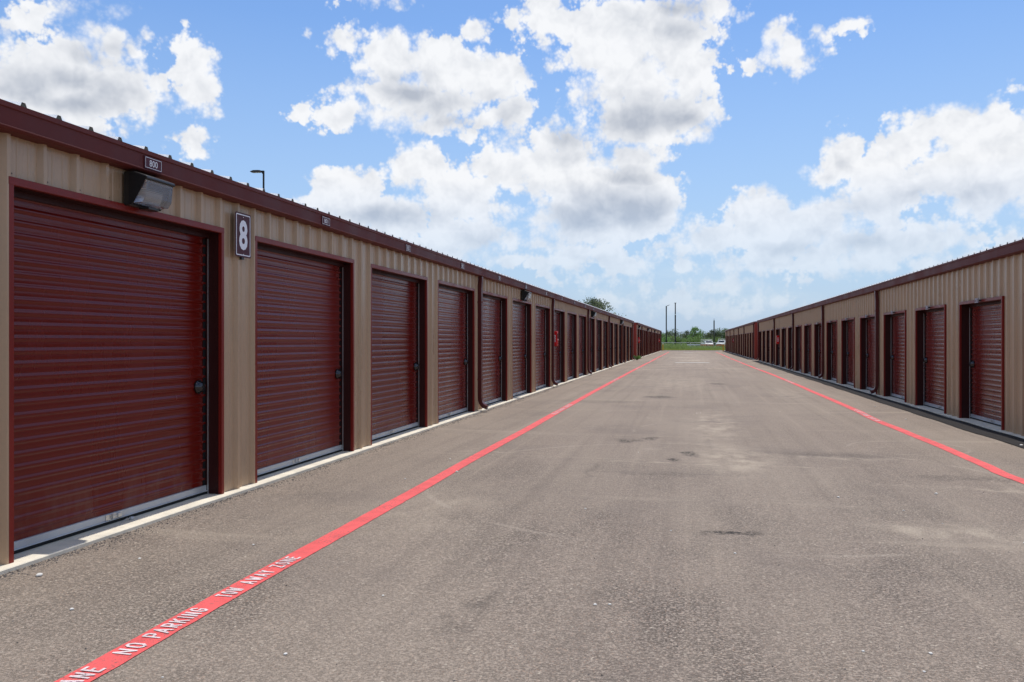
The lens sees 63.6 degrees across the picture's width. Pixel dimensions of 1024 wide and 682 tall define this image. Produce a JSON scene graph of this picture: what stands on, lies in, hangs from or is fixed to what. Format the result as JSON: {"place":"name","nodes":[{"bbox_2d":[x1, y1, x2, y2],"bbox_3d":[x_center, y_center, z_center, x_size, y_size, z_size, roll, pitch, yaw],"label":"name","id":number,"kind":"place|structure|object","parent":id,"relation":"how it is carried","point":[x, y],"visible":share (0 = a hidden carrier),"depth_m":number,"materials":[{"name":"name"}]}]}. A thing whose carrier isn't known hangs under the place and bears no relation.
{"place":"outdoors","nodes":[
{"label":"outdoors","id":0,"kind":"place"},
{"bbox_2d":[0,382,992,680],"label":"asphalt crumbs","id":1,"kind":"object","parent":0,"point":[250,494],"visible":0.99,"depth_m":6.64,"materials":[{"name":"grey asphalt"}]},
{"bbox_2d":[0,351,1023,681],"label":"road","id":2,"kind":"structure","parent":0,"point":[514,559],"depth_m":5.55,"materials":[{"name":"grey asphalt"}]},
{"bbox_2d":[54,352,668,681],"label":"fire lane stripe","id":3,"kind":"object","parent":2,"relation":"on","point":[109,661],"visible":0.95,"depth_m":5.02,"materials":[{"name":"red paint"}]},
{"bbox_2d":[723,351,752,359],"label":"asphalt patch","id":4,"kind":"object","parent":2,"relation":"on","point":[738,355],"visible":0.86,"depth_m":82.34,"materials":[{"name":"grey asphalt"}]},
{"bbox_2d":[716,352,1023,483],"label":"fire lane stripe","id":5,"kind":"object","parent":2,"relation":"on","point":[992,468],"visible":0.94,"depth_m":12.05,"materials":[{"name":"red paint"}]},
{"bbox_2d":[754,361,1023,447],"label":"curb","id":6,"kind":"structure","parent":2,"relation":"on","point":[1000,436],"depth_m":16.26,"materials":[{"name":"grey concrete"}]},
{"bbox_2d":[0,0,1023,338],"label":"sky","id":7,"kind":"structure","parent":0,"point":[731,163],"materials":[{"name":"blue"}]},
{"bbox_2d":[661,350,724,350],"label":"crossing road","id":8,"kind":"structure","parent":0,"point":[693,350],"depth_m":127.60,"materials":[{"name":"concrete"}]},
{"bbox_2d":[664,343,724,348],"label":"tall grass","id":9,"kind":"structure","parent":0,"point":[676,346],"depth_m":139.29,"materials":[{"name":"green plant"}]},
{"bbox_2d":[664,348,724,349],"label":"mown grass","id":10,"kind":"structure","parent":0,"point":[695,349],"depth_m":131.92,"materials":[{"name":"green plant"}]},
{"bbox_3d":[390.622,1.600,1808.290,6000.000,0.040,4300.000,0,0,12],"label":"ground","id":11,"kind":"structure","parent":0,"visible":0},
{"bbox_2d":[250,170,264,188],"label":"lamp post","id":12,"kind":"object","parent":11,"relation":"on","point":[258,171],"visible":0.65,"depth_m":41.96,"materials":[{"name":"black metal"}]},
{"bbox_2d":[0,99,634,574],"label":"storage building","id":13,"kind":"structure","parent":11,"relation":"on","point":[178,357],"depth_m":7.57,"materials":[{"name":"corrugated metal"},{"name":"beige paint"},{"name":"maroon paint"}]},
{"bbox_2d":[14,197,208,553],"bbox_3d":[-3.078,0.196,6.510,0.075,2.448,2.400,0,0,12],"label":"door","id":14,"kind":"structure","parent":13,"relation":"in","point":[110,313],"depth_m":6.35,"materials":[{"name":"red paint"}]},
{"bbox_2d":[124,171,174,211],"bbox_3d":[-2.840,-1.164,6.486,0.206,0.276,0.356,0,0,12],"label":"wall lamp","id":15,"kind":"object","parent":13,"relation":"attached to","point":[144,192],"visible":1,"depth_m":6.35,"materials":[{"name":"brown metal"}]},
{"bbox_2d":[144,155,161,172],"bbox_3d":[-2.838,-1.397,6.537,0.010,0.098,0.215,0,0,12],"label":"unit number plate","id":16,"kind":"object","parent":13,"relation":"attached to","point":[152,164],"visible":1,"depth_m":6.52,"materials":[{"name":"white metal"}]},
{"bbox_2d":[235,211,250,259],"bbox_3d":[-2.606,-1.009,7.975,0.036,0.448,0.285,0,0,12],"label":"building number sign","id":17,"kind":"object","parent":13,"relation":"attached to","point":[242,236],"visible":1,"depth_m":7.96,"materials":[{"name":"brown metal"}]},
{"bbox_2d":[257,249,342,477],"bbox_3d":[-2.435,0.196,9.489,0.075,2.448,2.400,0,0,12],"label":"door","id":18,"kind":"structure","parent":13,"relation":"in","point":[299,373],"depth_m":9.48,"materials":[{"name":"red paint"}]},
{"bbox_2d":[321,216,329,226],"bbox_3d":[-2.169,-1.397,9.633,0.010,0.098,0.215,0,0,12],"label":"unit number plate","id":19,"kind":"object","parent":13,"relation":"attached to","point":[325,220],"visible":1,"depth_m":9.61,"materials":[{"name":"white metal"}]},
{"bbox_2d":[372,273,418,440],"bbox_3d":[-1.791,0.196,12.468,0.075,2.448,2.400,0,0,12],"label":"door","id":20,"kind":"structure","parent":13,"relation":"in","point":[395,366],"depth_m":12.59,"materials":[{"name":"red paint"}]},
{"bbox_2d":[405,244,410,251],"bbox_3d":[-1.563,-1.397,12.437,0.010,0.098,0.215,0,0,12],"label":"unit number plate","id":21,"kind":"object","parent":13,"relation":"attached to","point":[408,248],"visible":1,"depth_m":12.42,"materials":[{"name":"white metal"}]},
{"bbox_2d":[439,288,467,419],"bbox_3d":[-1.147,0.196,15.448,0.075,2.448,2.400,0,0,12],"label":"door","id":22,"kind":"structure","parent":13,"relation":"in","point":[452,304],"depth_m":15.68,"materials":[{"name":"red paint"}]},
{"bbox_2d":[483,297,501,404],"bbox_3d":[-0.504,0.196,18.427,0.075,2.448,2.400,0,0,12],"label":"door","id":23,"kind":"structure","parent":13,"relation":"in","point":[491,307],"depth_m":18.76,"materials":[{"name":"red paint"}]},
{"bbox_2d":[513,303,526,396],"bbox_3d":[0.140,0.196,21.406,0.075,2.448,2.400,0,0,12],"label":"door","id":24,"kind":"structure","parent":13,"relation":"in","point":[519,311],"depth_m":21.83,"materials":[{"name":"red paint"}]},
{"bbox_2d":[521,290,531,300],"bbox_3d":[0.376,-1.164,21.372,0.206,0.276,0.356,0,0,12],"label":"wall lamp","id":25,"kind":"object","parent":13,"relation":"attached to","point":[525,295],"visible":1,"depth_m":21.21,"materials":[{"name":"brown metal"}]},
{"bbox_2d":[536,308,545,389],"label":"door","id":26,"kind":"structure","parent":13,"relation":"in","point":[540,314],"depth_m":24.89,"materials":[{"name":"red paint"}]},
{"bbox_2d":[554,331,558,345],"bbox_3d":[1.385,-0.075,26.146,0.161,0.470,0.262,0,0,12],"label":"extinguisher cabinet","id":27,"kind":"object","parent":13,"relation":"attached to","point":[556,339],"visible":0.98,"depth_m":26.02,"materials":[{"name":"metal"}]},
{"bbox_2d":[554,312,560,382],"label":"door","id":28,"kind":"structure","parent":13,"relation":"in","point":[557,353],"depth_m":28.04,"materials":[{"name":"red paint"}]},
{"bbox_2d":[567,315,572,379],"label":"door","id":29,"kind":"structure","parent":13,"relation":"in","point":[569,318],"depth_m":30.84,"materials":[{"name":"red paint"}]},
{"bbox_2d":[579,317,583,375],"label":"door","id":30,"kind":"structure","parent":13,"relation":"in","point":[581,350],"depth_m":33.93,"materials":[{"name":"red paint"}]},
{"bbox_2d":[588,320,591,372],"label":"door","id":31,"kind":"structure","parent":13,"relation":"in","point":[590,349],"depth_m":37.24,"materials":[{"name":"red paint"}]},
{"bbox_2d":[591,311,596,317],"bbox_3d":[3.592,-1.164,36.259,0.206,0.276,0.356,0,0,12],"label":"wall lamp","id":32,"kind":"object","parent":13,"relation":"attached to","point":[593,314],"visible":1,"depth_m":36.09,"materials":[{"name":"brown metal"}]},
{"bbox_2d":[596,321,598,370],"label":"door","id":33,"kind":"structure","parent":13,"relation":"in","point":[597,349],"depth_m":40.05,"materials":[{"name":"red paint"}]},
{"bbox_2d":[603,323,605,367],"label":"door","id":34,"kind":"structure","parent":13,"relation":"in","point":[604,348],"depth_m":43.22,"materials":[{"name":"red paint"}]},
{"bbox_2d":[614,325,615,364],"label":"door","id":35,"kind":"structure","parent":13,"relation":"in","point":[614,325],"depth_m":49.17,"materials":[{"name":"red paint"}]},
{"bbox_2d":[626,327,626,360],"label":"door","id":36,"kind":"structure","parent":13,"relation":"in","point":[626,327],"depth_m":58.27,"materials":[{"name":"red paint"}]},
{"bbox_2d":[578,296,625,315],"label":"roadside tree","id":37,"kind":"object","parent":11,"relation":"on","point":[596,302],"visible":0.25,"depth_m":81.73,"materials":[{"name":"green plant"}]},
{"bbox_2d":[634,322,661,357],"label":"storage building","id":38,"kind":"structure","parent":11,"relation":"on","point":[649,344],"depth_m":81.92,"materials":[{"name":"metal"}]},
{"bbox_2d":[662,335,671,343],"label":"shrub","id":39,"kind":"object","parent":11,"relation":"on","point":[664,339],"visible":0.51,"depth_m":239.31,"materials":[{"name":"green plant"}]},
{"bbox_2d":[666,305,668,341],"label":"lamp post","id":40,"kind":"object","parent":11,"relation":"on","point":[666,323],"visible":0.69,"depth_m":179.89,"materials":[{"name":"black metal"}]},
{"bbox_2d":[663,328,683,343],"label":"tree","id":41,"kind":"object","parent":11,"relation":"on","point":[671,333],"visible":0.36,"depth_m":285.09,"materials":[{"name":"green plant"}]},
{"bbox_2d":[675,303,675,343],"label":"utility pole","id":42,"kind":"object","parent":11,"relation":"on","point":[675,323],"visible":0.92,"depth_m":152.38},
{"bbox_2d":[670,335,688,343],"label":"shrub","id":43,"kind":"object","parent":11,"relation":"on","point":[678,339],"visible":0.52,"depth_m":239.53,"materials":[{"name":"green plant"}]},
{"bbox_2d":[680,330,693,343],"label":"tree","id":44,"kind":"object","parent":11,"relation":"on","point":[687,332],"visible":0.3,"depth_m":300.02,"materials":[{"name":"green plant"}]},
{"bbox_2d":[683,336,701,343],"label":"shrub","id":45,"kind":"object","parent":11,"relation":"on","point":[692,339],"visible":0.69,"depth_m":234.20,"materials":[{"name":"green plant"}]},
{"bbox_2d":[662,342,724,346],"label":"chain link fence","id":46,"kind":"object","parent":11,"relation":"on","point":[693,343],"visible":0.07,"depth_m":146.52,"materials":[{"name":"metal"}]},
{"bbox_2d":[687,326,703,343],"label":"tree","id":47,"kind":"object","parent":11,"relation":"on","point":[695,330],"visible":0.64,"depth_m":289.31,"materials":[{"name":"green plant"}]},
{"bbox_2d":[701,339,712,345],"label":"work truck","id":48,"kind":"object","parent":11,"relation":"on","point":[707,341],"visible":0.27,"depth_m":171.08,"materials":[{"name":"white metal"}]},
{"bbox_2d":[703,329,722,338],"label":"tree","id":49,"kind":"object","parent":11,"relation":"on","point":[710,334],"visible":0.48,"depth_m":289.59,"materials":[{"name":"green plant"}]},
{"bbox_2d":[713,320,714,344],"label":"utility pole","id":50,"kind":"object","parent":11,"relation":"on","point":[714,331],"visible":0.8,"depth_m":189.90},
{"bbox_2d":[715,327,726,336],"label":"tree","id":51,"kind":"object","parent":11,"relation":"on","point":[722,332],"visible":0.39,"depth_m":289.62,"materials":[{"name":"green plant"}]},
{"bbox_2d":[725,321,757,359],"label":"storage building","id":52,"kind":"structure","parent":11,"relation":"on","point":[741,340],"depth_m":76.14,"materials":[{"name":"metal"}]},
{"bbox_2d":[756,237,1023,438],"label":"storage building","id":53,"kind":"structure","parent":11,"relation":"on","point":[955,351],"depth_m":17.49,"materials":[{"name":"corrugated metal"},{"name":"beige paint"},{"name":"maroon paint"}]},
{"bbox_2d":[778,330,779,365],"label":"door","id":54,"kind":"structure","parent":53,"relation":"in","point":[779,330],"depth_m":47.92,"materials":[{"name":"red paint"}]},
{"bbox_2d":[784,330,785,366],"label":"door","id":55,"kind":"structure","parent":53,"relation":"in","point":[785,330],"depth_m":44.94,"materials":[{"name":"red paint"}]},
{"bbox_2d":[791,329,791,366],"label":"door","id":56,"kind":"structure","parent":53,"relation":"in","point":[791,329],"depth_m":41.99,"materials":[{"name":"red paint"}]},
{"bbox_2d":[799,328,800,370],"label":"door","id":57,"kind":"structure","parent":53,"relation":"in","point":[800,328],"depth_m":38.82,"materials":[{"name":"red paint"}]},
{"bbox_2d":[808,327,810,373],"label":"door","id":58,"kind":"structure","parent":53,"relation":"in","point":[809,350],"depth_m":35.81,"materials":[{"name":"red paint"}]},
{"bbox_2d":[818,325,820,375],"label":"door","id":59,"kind":"structure","parent":53,"relation":"in","point":[819,351],"depth_m":32.90,"materials":[{"name":"red paint"}]},
{"bbox_2d":[831,324,835,380],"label":"door","id":60,"kind":"structure","parent":53,"relation":"in","point":[833,326],"depth_m":29.86,"materials":[{"name":"red paint"}]},
{"bbox_2d":[846,321,853,385],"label":"door","id":61,"kind":"structure","parent":53,"relation":"in","point":[850,353],"depth_m":26.57,"materials":[{"name":"red paint"}]},
{"bbox_2d":[866,319,874,389],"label":"door","id":62,"kind":"structure","parent":53,"relation":"in","point":[870,355],"depth_m":23.68,"materials":[{"name":"red paint"}]},
{"bbox_2d":[891,315,903,399],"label":"door","id":63,"kind":"structure","parent":53,"relation":"in","point":[897,357],"depth_m":20.53,"materials":[{"name":"red paint"}]},
{"bbox_2d":[924,311,943,410],"bbox_3d":[8.836,0.363,17.154,0.075,2.114,2.084,0,0,12],"label":"door","id":64,"kind":"structure","parent":53,"relation":"in","point":[934,321],"depth_m":17.48,"materials":[{"name":"red paint"}]},
{"bbox_2d":[969,304,1000,425],"bbox_3d":[8.193,0.363,14.175,0.075,2.114,2.084,0,0,12],"label":"door","id":65,"kind":"structure","parent":53,"relation":"in","point":[985,363],"depth_m":14.45,"materials":[{"name":"red paint"}]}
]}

